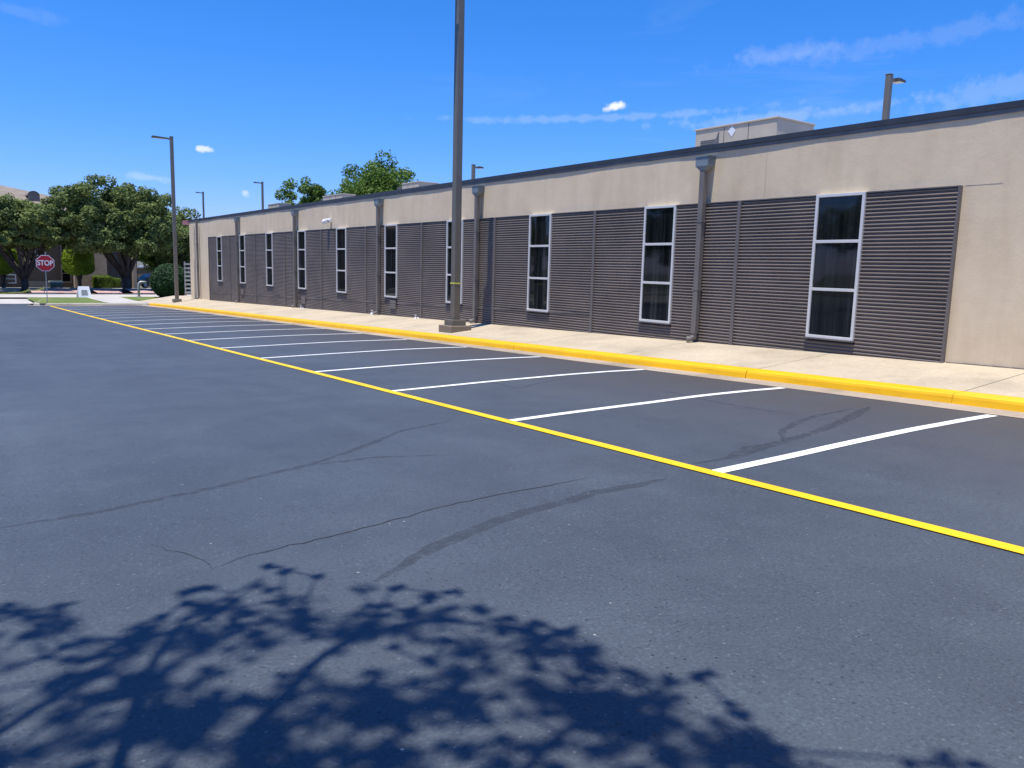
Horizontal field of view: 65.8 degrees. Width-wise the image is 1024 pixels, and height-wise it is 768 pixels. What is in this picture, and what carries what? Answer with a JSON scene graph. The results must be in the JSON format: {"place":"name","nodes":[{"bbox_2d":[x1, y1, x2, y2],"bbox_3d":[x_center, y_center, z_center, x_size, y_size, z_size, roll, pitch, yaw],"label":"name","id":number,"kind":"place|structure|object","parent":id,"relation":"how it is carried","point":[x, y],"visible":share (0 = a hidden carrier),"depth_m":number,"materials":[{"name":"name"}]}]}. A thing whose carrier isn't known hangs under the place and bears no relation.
{"place":"outdoors","nodes":[
{"label":"outdoors","id":0,"kind":"place"},
{"bbox_2d":[0,304,30,305],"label":"lane","id":1,"kind":"structure","parent":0,"point":[15,304],"depth_m":45.86,"materials":[{"name":"grey asphalt"}]},
{"bbox_2d":[0,297,106,303],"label":"driveway","id":2,"kind":"structure","parent":0,"point":[14,300],"depth_m":51.62,"materials":[{"name":"concrete"}]},
{"bbox_2d":[33,301,148,304],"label":"island kerb","id":3,"kind":"structure","parent":2,"relation":"on","point":[34,303],"depth_m":46.71,"materials":[{"name":"concrete"}]},
{"bbox_2d":[48,281,62,287],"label":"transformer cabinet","id":4,"kind":"object","parent":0,"point":[55,284],"visible":0.79,"depth_m":67.19,"materials":[{"name":"metal"}]},
{"bbox_2d":[26,297,105,302],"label":"grass verge","id":5,"kind":"object","parent":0,"point":[68,300],"depth_m":50.63,"materials":[{"name":"green plant"}]},
{"bbox_2d":[36,255,53,302],"bbox_3d":[-26.816,-5.928,45.540,0.910,2.942,0.055,-3,9,-26],"label":"stop sign","id":6,"kind":"object","parent":5,"relation":"on","point":[45,263],"visible":1,"depth_m":45.39,"materials":[{"name":"metal"}]},
{"bbox_2d":[29,288,154,293],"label":"paved path","id":7,"kind":"structure","parent":0,"point":[97,290],"depth_m":64.58,"materials":[{"name":"grey concrete"}]},
{"bbox_2d":[0,294,190,296],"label":"pavement","id":8,"kind":"structure","parent":0,"point":[60,295],"depth_m":57.93,"materials":[{"name":"concrete"}]},
{"bbox_2d":[87,297,146,302],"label":"crossing path","id":9,"kind":"structure","parent":0,"point":[114,299],"depth_m":52.40,"materials":[{"name":"concrete"}]},
{"bbox_2d":[76,286,91,297],"bbox_3d":[-29.871,-6.420,55.171,0.840,0.784,0.600,-6,11,-43],"label":"sandwich board","id":10,"kind":"object","parent":9,"relation":"on","point":[83,291],"visible":0.95,"depth_m":55.04,"materials":[{"name":"white plastic"}]},
{"bbox_2d":[122,297,161,300],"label":"grass verge","id":11,"kind":"object","parent":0,"point":[139,298],"depth_m":55.87,"materials":[{"name":"green plant"}]},
{"bbox_2d":[136,281,146,296],"bbox_3d":[-27.055,-6.883,57.765,0.779,1.284,0.400,-4,10,-35],"label":"gooseneck pipe","id":12,"kind":"object","parent":11,"relation":"on","point":[138,286],"visible":0.88,"depth_m":57.61,"materials":[{"name":"metal"}]},
{"bbox_2d":[149,263,190,296],"bbox_3d":[-25.177,-7.530,58.299,2.945,2.719,2.948,-4,10,-35],"label":"round shrub","id":13,"kind":"object","parent":11,"relation":"on","point":[161,280],"visible":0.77,"depth_m":57.29,"materials":[{"name":"green plant"}]},
{"bbox_2d":[0,261,1023,418],"bbox_3d":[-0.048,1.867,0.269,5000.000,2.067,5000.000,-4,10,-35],"label":"ground","id":14,"kind":"structure","parent":0,"point":[139,263],"depth_m":15.55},
{"bbox_2d":[0,248,18,287],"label":"topiary tree","id":15,"kind":"object","parent":14,"relation":"on","point":[6,269],"visible":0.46,"depth_m":65.63,"materials":[{"name":"green plant"}]},
{"bbox_2d":[0,192,78,292],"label":"oak tree","id":16,"kind":"object","parent":14,"relation":"on","point":[40,228],"visible":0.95,"depth_m":62.11,"materials":[{"name":"green plant"}]},
{"bbox_2d":[0,185,137,287],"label":"brick building","id":17,"kind":"structure","parent":14,"relation":"on","point":[37,277],"depth_m":72.05,"materials":[{"name":"brown brick"}]},
{"bbox_2d":[6,274,16,283],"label":"window","id":18,"kind":"structure","parent":17,"relation":"in","point":[11,278],"depth_m":69.78,"materials":[{"name":"grey glass"}]},
{"bbox_2d":[60,244,68,255],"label":"window","id":19,"kind":"structure","parent":17,"relation":"in","point":[62,246],"depth_m":71.89,"materials":[{"name":"black glass"}]},
{"bbox_2d":[61,264,71,282],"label":"window","id":20,"kind":"structure","parent":17,"relation":"in","point":[65,277],"depth_m":72.35,"materials":[{"name":"black glass"}]},
{"bbox_2d":[61,248,94,285],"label":"topiary tree","id":21,"kind":"object","parent":14,"relation":"on","point":[78,265],"visible":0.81,"depth_m":69.16,"materials":[{"name":"green plant"}]},
{"bbox_2d":[16,293,190,294],"bbox_3d":[-54.803,-5.510,47.627,86.000,0.040,4.900,-4,10,-35],"label":"mulch bed","id":22,"kind":"object","parent":14,"relation":"on","point":[122,293],"visible":0.13,"depth_m":64.33,"materials":[{"name":"brown soil"}]},
{"bbox_2d":[0,286,44,293],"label":"caution tape","id":23,"kind":"object","parent":22,"relation":"on","point":[14,292],"visible":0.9,"depth_m":59.62,"materials":[{"name":"plastic"}]},
{"bbox_2d":[31,292,156,294],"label":"edging stones","id":24,"kind":"object","parent":22,"relation":"on","point":[76,293],"visible":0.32,"depth_m":60.20,"materials":[{"name":"concrete"}]},
{"bbox_2d":[113,277,120,287],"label":"hedge","id":25,"kind":"object","parent":14,"relation":"on","point":[116,282],"visible":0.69,"depth_m":73.04,"materials":[{"name":"green plant"}]},
{"bbox_2d":[48,173,188,292],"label":"oak tree","id":26,"kind":"object","parent":14,"relation":"on","point":[141,226],"visible":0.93,"depth_m":65.86,"materials":[{"name":"green plant"}]},
{"bbox_2d":[138,274,150,287],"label":"parked car","id":27,"kind":"object","parent":14,"relation":"on","point":[144,277],"visible":0.18,"depth_m":80.65,"materials":[{"name":"paint"}]},
{"bbox_2d":[137,252,189,271],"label":"oak tree","id":28,"kind":"object","parent":14,"relation":"on","point":[151,262],"visible":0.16,"depth_m":91.11,"materials":[{"name":"green plant"}]},
{"bbox_2d":[137,267,190,277],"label":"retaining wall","id":29,"kind":"structure","parent":14,"relation":"on","point":[141,271],"depth_m":95.07,"materials":[{"name":"concrete"}]},
{"bbox_2d":[150,206,200,270],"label":"oak tree","id":30,"kind":"object","parent":14,"relation":"on","point":[183,249],"visible":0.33,"depth_m":85.02,"materials":[{"name":"green plant"}]},
{"bbox_2d":[184,261,190,295],"bbox_3d":[-20.735,-6.888,54.187,3.230,2.899,0.120,-4,10,-35],"label":"slatted screen","id":31,"kind":"object","parent":14,"relation":"on","point":[185,272],"visible":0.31,"depth_m":53.26,"materials":[{"name":"grey paint"}]},
{"bbox_2d":[196,192,204,217],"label":"light pole","id":32,"kind":"object","parent":14,"relation":"on","point":[202,203],"visible":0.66,"depth_m":88.64,"materials":[{"name":"grey metal"}]},
{"bbox_2d":[253,182,263,208],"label":"light pole","id":33,"kind":"object","parent":14,"relation":"on","point":[262,192],"visible":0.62,"depth_m":72.16,"materials":[{"name":"grey metal"}]},
{"bbox_2d":[274,176,327,204],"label":"tall tree","id":34,"kind":"object","parent":14,"relation":"on","point":[315,193],"visible":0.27,"depth_m":115.14,"materials":[{"name":"green plant"}]},
{"bbox_2d":[324,150,417,195],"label":"tall tree","id":35,"kind":"object","parent":14,"relation":"on","point":[376,177],"visible":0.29,"depth_m":94.29,"materials":[{"name":"green plant"}]},
{"bbox_2d":[471,164,483,178],"bbox_3d":[-2.070,-8.008,44.150,0.806,8.218,0.440,-4,10,-35],"label":"light pole","id":36,"kind":"object","parent":14,"relation":"on","point":[473,166],"visible":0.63,"depth_m":43.47,"materials":[{"name":"grey metal"}]},
{"bbox_2d":[0,305,1023,767],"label":"parking lot","id":37,"kind":"structure","parent":14,"relation":"on","point":[616,609],"depth_m":4.03,"materials":[{"name":"grey asphalt"}]},
{"bbox_2d":[31,305,101,305],"bbox_3d":[-24.752,-4.601,46.324,6.230,0.019,0.750,-4,10,-35],"label":"island gutter","id":38,"kind":"object","parent":37,"relation":"on","point":[66,305],"visible":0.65,"depth_m":45.70,"materials":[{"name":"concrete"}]},
{"bbox_2d":[83,311,189,313],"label":"stall line","id":39,"kind":"object","parent":37,"relation":"on","point":[166,311],"visible":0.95,"depth_m":37.12,"materials":[{"name":"white paint"}]},
{"bbox_2d":[176,329,281,333],"bbox_3d":[-7.636,-1.533,22.932,4.650,0.062,0.125,-4,10,-35],"label":"stall line","id":40,"kind":"object","parent":37,"relation":"on","point":[227,331],"visible":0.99,"depth_m":22.55,"materials":[{"name":"white paint"}]},
{"bbox_2d":[202,333,360,339],"bbox_3d":[-6.070,-1.241,20.705,4.610,0.062,0.130,-4,10,-35],"label":"stall line","id":41,"kind":"object","parent":37,"relation":"on","point":[270,336],"visible":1,"depth_m":20.52,"materials":[{"name":"white paint"}]},
{"bbox_2d":[226,339,405,347],"bbox_3d":[-4.503,-0.949,18.476,4.570,0.062,0.132,-4,10,-35],"label":"stall line","id":42,"kind":"object","parent":37,"relation":"on","point":[306,343],"visible":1,"depth_m":18.25,"materials":[{"name":"white paint"}]},
{"bbox_2d":[266,347,453,357],"bbox_3d":[-2.893,-0.660,16.275,4.630,0.062,0.133,-4,10,-35],"label":"stall line","id":43,"kind":"object","parent":37,"relation":"on","point":[360,351],"visible":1,"depth_m":15.99,"materials":[{"name":"white paint"}]},
{"bbox_2d":[223,477,586,564],"bbox_3d":[-0.492,0.795,4.945,2.860,0.011,0.124,-6,11,-43],"label":"open crack","id":44,"kind":"object","parent":37,"relation":"on","point":[403,517],"visible":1,"depth_m":4.83,"materials":[{"name":"black asphalt"}]},
{"bbox_2d":[315,356,538,371],"bbox_3d":[-1.324,-0.367,14.045,4.590,0.062,0.121,-4,10,-35],"label":"stall line","id":45,"kind":"object","parent":37,"relation":"on","point":[420,363],"visible":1,"depth_m":13.86,"materials":[{"name":"white paint"}]},
{"bbox_2d":[392,369,643,390],"bbox_3d":[0.285,-0.078,11.844,4.650,0.062,0.139,-4,10,-35],"label":"stall line","id":46,"kind":"object","parent":37,"relation":"on","point":[510,379],"visible":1,"depth_m":11.63,"materials":[{"name":"white paint"}]},
{"bbox_2d":[51,306,1023,553],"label":"yellow line","id":47,"kind":"object","parent":37,"relation":"on","point":[988,541],"visible":0.99,"depth_m":6.08,"materials":[{"name":"paint"}]},
{"bbox_2d":[141,305,1023,417],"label":"gutter","id":48,"kind":"object","parent":37,"relation":"on","point":[901,400],"visible":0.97,"depth_m":12.10,"materials":[{"name":"concrete"}]},
{"bbox_2d":[509,387,781,420],"bbox_3d":[1.853,0.214,9.614,4.610,0.062,0.139,-4,10,-35],"label":"stall line","id":49,"kind":"object","parent":37,"relation":"on","point":[576,411],"visible":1,"depth_m":9.30,"materials":[{"name":"white paint"}]},
{"bbox_2d":[713,414,994,472],"bbox_3d":[3.421,0.506,7.385,4.570,0.062,0.126,-4,10,-35],"label":"stall line","id":50,"kind":"object","parent":37,"relation":"on","point":[795,454],"visible":1,"depth_m":7.00,"materials":[{"name":"white paint"}]},
{"bbox_2d":[188,100,1023,368],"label":"office building","id":51,"kind":"structure","parent":14,"relation":"on","point":[899,238],"depth_m":15.05,"materials":[{"name":"beige paint"}]},
{"bbox_2d":[216,236,222,281],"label":"window","id":52,"kind":"structure","parent":51,"relation":"in","point":[218,238],"depth_m":42.35,"materials":[{"name":"metal"}]},
{"bbox_2d":[239,235,245,283],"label":"window","id":53,"kind":"structure","parent":51,"relation":"in","point":[242,244],"depth_m":39.11,"materials":[{"name":"metal"}]},
{"bbox_2d":[265,233,273,286],"bbox_3d":[-10.966,-5.631,35.860,0.135,2.401,0.917,-4,10,-35],"label":"window","id":54,"kind":"structure","parent":51,"relation":"in","point":[268,236],"depth_m":35.84,"materials":[{"name":"metal"}]},
{"bbox_2d":[268,203,290,207],"bbox_3d":[-17.262,-12.177,58.764,0.941,2.325,2.468,-4,10,-35],"label":"rooftop unit","id":55,"kind":"object","parent":51,"relation":"on","point":[274,205],"visible":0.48,"depth_m":57.78,"materials":[{"name":"paint"}]},
{"bbox_2d":[297,230,306,289],"bbox_3d":[-8.634,-5.102,32.606,0.135,2.401,0.917,-4,10,-35],"label":"window","id":56,"kind":"structure","parent":51,"relation":"in","point":[301,235],"depth_m":32.58,"materials":[{"name":"metal"}]},
{"bbox_2d":[322,218,331,223],"bbox_3d":[-7.036,-6.272,30.012,0.320,0.432,0.261,-4,10,-35],"label":"security camera","id":57,"kind":"object","parent":51,"relation":"attached to","point":[326,221],"visible":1,"depth_m":29.97,"materials":[{"name":"white plastic"}]},
{"bbox_2d":[321,193,355,200],"bbox_3d":[-11.089,-10.762,50.143,0.929,2.302,3.668,-4,10,-35],"label":"rooftop unit","id":58,"kind":"object","parent":51,"relation":"on","point":[337,196],"visible":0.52,"depth_m":48.96,"materials":[{"name":"paint"}]},
{"bbox_2d":[336,227,346,293],"bbox_3d":[-6.302,-4.572,29.353,0.135,2.401,0.917,-4,10,-35],"label":"window","id":59,"kind":"structure","parent":51,"relation":"in","point":[341,251],"depth_m":29.34,"materials":[{"name":"glass"}]},
{"bbox_2d":[384,224,397,298],"bbox_3d":[-3.970,-4.042,26.100,0.135,2.401,0.917,-4,10,-35],"label":"window","id":60,"kind":"structure","parent":51,"relation":"in","point":[391,230],"depth_m":26.09,"materials":[{"name":"glass"}]},
{"bbox_2d":[397,181,438,189],"bbox_3d":[-5.066,-9.440,41.995,1.227,2.321,2.589,-4,10,-35],"label":"rooftop unit","id":61,"kind":"object","parent":51,"relation":"on","point":[413,184],"visible":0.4,"depth_m":40.94,"materials":[{"name":"paint"}]},
{"bbox_2d":[445,219,463,304],"bbox_3d":[-1.639,-3.513,22.847,0.135,2.401,0.917,-4,10,-35],"label":"window","id":62,"kind":"structure","parent":51,"relation":"in","point":[449,222],"depth_m":23.01,"materials":[{"name":"glass"}]},
{"bbox_2d":[526,213,552,312],"bbox_3d":[0.693,-2.983,19.593,0.135,2.401,0.917,-4,10,-35],"label":"window","id":63,"kind":"structure","parent":51,"relation":"in","point":[540,225],"depth_m":19.57,"materials":[{"name":"glass"}]},
{"bbox_2d":[638,205,677,324],"bbox_3d":[3.025,-2.453,16.340,0.135,2.401,0.917,-4,10,-35],"label":"window","id":64,"kind":"structure","parent":51,"relation":"in","point":[659,230],"depth_m":16.31,"materials":[{"name":"glass"}]},
{"bbox_2d":[714,132,718,143],"bbox_3d":[4.799,-5.298,18.714,0.320,1.277,0.304,-4,10,-35],"label":"roof vent","id":65,"kind":"object","parent":51,"relation":"on","point":[716,140],"visible":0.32,"depth_m":18.59,"materials":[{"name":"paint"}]},
{"bbox_2d":[695,116,815,146],"bbox_3d":[6.778,-6.205,22.443,1.679,2.107,2.838,-4,10,-35],"label":"rooftop unit","id":66,"kind":"object","parent":51,"relation":"on","point":[764,127],"visible":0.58,"depth_m":21.47,"materials":[{"name":"paint"}]},
{"bbox_2d":[803,192,866,342],"bbox_3d":[5.357,-1.924,13.087,0.135,2.401,0.917,-4,10,-35],"label":"window","id":67,"kind":"structure","parent":51,"relation":"in","point":[839,219],"depth_m":13.06,"materials":[{"name":"glass"}]},
{"bbox_2d":[882,73,905,119],"bbox_3d":[11.683,-5.480,25.003,0.926,8.187,0.440,-4,10,-35],"label":"light pole","id":68,"kind":"object","parent":14,"relation":"on","point":[890,80],"visible":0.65,"depth_m":24.34,"materials":[{"name":"grey metal"}]},
{"bbox_2d":[0,0,1023,218],"label":"sky","id":69,"kind":"structure","parent":0,"point":[246,92],"materials":[{"name":"blue"}]},
{"bbox_2d":[140,296,1023,397],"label":"sidewalk","id":70,"kind":"structure","parent":0,"point":[958,377],"depth_m":14.05,"materials":[{"name":"concrete"}]},
{"bbox_2d":[151,135,181,301],"bbox_3d":[-19.746,-9.369,45.221,1.262,9.351,0.440,-4,10,-35],"label":"light pole","id":71,"kind":"object","parent":70,"relation":"on","point":[175,256],"visible":0.99,"depth_m":45.36,"materials":[{"name":"grey metal"}]},
{"bbox_2d":[439,0,470,332],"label":"light pole","id":72,"kind":"object","parent":70,"relation":"on","point":[454,323],"visible":0.87,"depth_m":19.88,"materials":[{"name":"metal"}]},
{"bbox_2d":[157,303,1023,397],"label":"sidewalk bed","id":73,"kind":"object","parent":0,"point":[701,362],"visible":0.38,"depth_m":13.17,"materials":[{"name":"beige concrete"}]},
{"bbox_2d":[153,304,167,306],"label":"yellow kerb","id":74,"kind":"structure","parent":73,"relation":"on","point":[161,305],"depth_m":45.00,"materials":[{"name":"paint"}]},
{"bbox_2d":[165,305,177,307],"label":"yellow kerb","id":75,"kind":"structure","parent":73,"relation":"on","point":[172,306],"depth_m":42.82,"materials":[{"name":"paint"}]},
{"bbox_2d":[177,306,196,309],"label":"yellow kerb","id":76,"kind":"structure","parent":73,"relation":"on","point":[185,307],"depth_m":40.31,"materials":[{"name":"paint"}]},
{"bbox_2d":[192,308,214,311],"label":"yellow kerb","id":77,"kind":"structure","parent":73,"relation":"on","point":[201,309],"depth_m":37.91,"materials":[{"name":"paint"}]},
{"bbox_2d":[209,310,233,314],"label":"yellow kerb","id":78,"kind":"structure","parent":73,"relation":"on","point":[219,311],"depth_m":35.32,"materials":[{"name":"paint"}]},
{"bbox_2d":[228,312,251,316],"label":"yellow kerb","id":79,"kind":"structure","parent":73,"relation":"on","point":[239,314],"depth_m":32.97,"materials":[{"name":"paint"}]},
{"bbox_2d":[249,314,278,319],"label":"yellow kerb","id":80,"kind":"structure","parent":73,"relation":"on","point":[267,317],"depth_m":30.60,"materials":[{"name":"paint"}]},
{"bbox_2d":[275,317,306,323],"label":"yellow kerb","id":81,"kind":"structure","parent":73,"relation":"on","point":[292,320],"depth_m":28.14,"materials":[{"name":"paint"}]},
{"bbox_2d":[305,320,343,328],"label":"yellow kerb","id":82,"kind":"structure","parent":73,"relation":"on","point":[324,324],"depth_m":25.56,"materials":[{"name":"paint"}]},
{"bbox_2d":[341,324,388,333],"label":"yellow kerb","id":83,"kind":"structure","parent":73,"relation":"on","point":[365,328],"depth_m":23.07,"materials":[{"name":"paint"}]},
{"bbox_2d":[386,329,448,340],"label":"yellow kerb","id":84,"kind":"structure","parent":73,"relation":"on","point":[422,335],"depth_m":20.62,"materials":[{"name":"paint"}]},
{"bbox_2d":[441,335,520,349],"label":"yellow kerb","id":85,"kind":"structure","parent":73,"relation":"on","point":[482,342],"depth_m":18.09,"materials":[{"name":"paint"}]},
{"bbox_2d":[513,343,618,360],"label":"yellow kerb","id":86,"kind":"structure","parent":73,"relation":"on","point":[581,353],"depth_m":15.60,"materials":[{"name":"paint"}]},
{"bbox_2d":[609,354,755,377],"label":"yellow kerb","id":87,"kind":"structure","parent":73,"relation":"on","point":[718,369],"depth_m":13.12,"materials":[{"name":"paint"}]},
{"bbox_2d":[746,369,963,402],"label":"yellow kerb","id":88,"kind":"structure","parent":73,"relation":"on","point":[908,391],"depth_m":10.61,"materials":[{"name":"paint"}]},
{"bbox_2d":[951,391,1023,411],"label":"yellow kerb","id":89,"kind":"structure","parent":73,"relation":"on","point":[1002,402],"depth_m":9.25,"materials":[{"name":"paint"}]},
{"label":"building terrace","id":90,"kind":"structure","parent":0,"visible":0},
{"bbox_2d":[0,288,190,292],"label":"terrace kerb","id":91,"kind":"structure","parent":90,"relation":"on","point":[12,289],"depth_m":63.92,"materials":[{"name":"concrete"}]},
{"bbox_2d":[92,275,112,287],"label":"hedge","id":92,"kind":"object","parent":90,"relation":"on","point":[102,281],"visible":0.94,"depth_m":72.16,"materials":[{"name":"green plant"}]}
]}

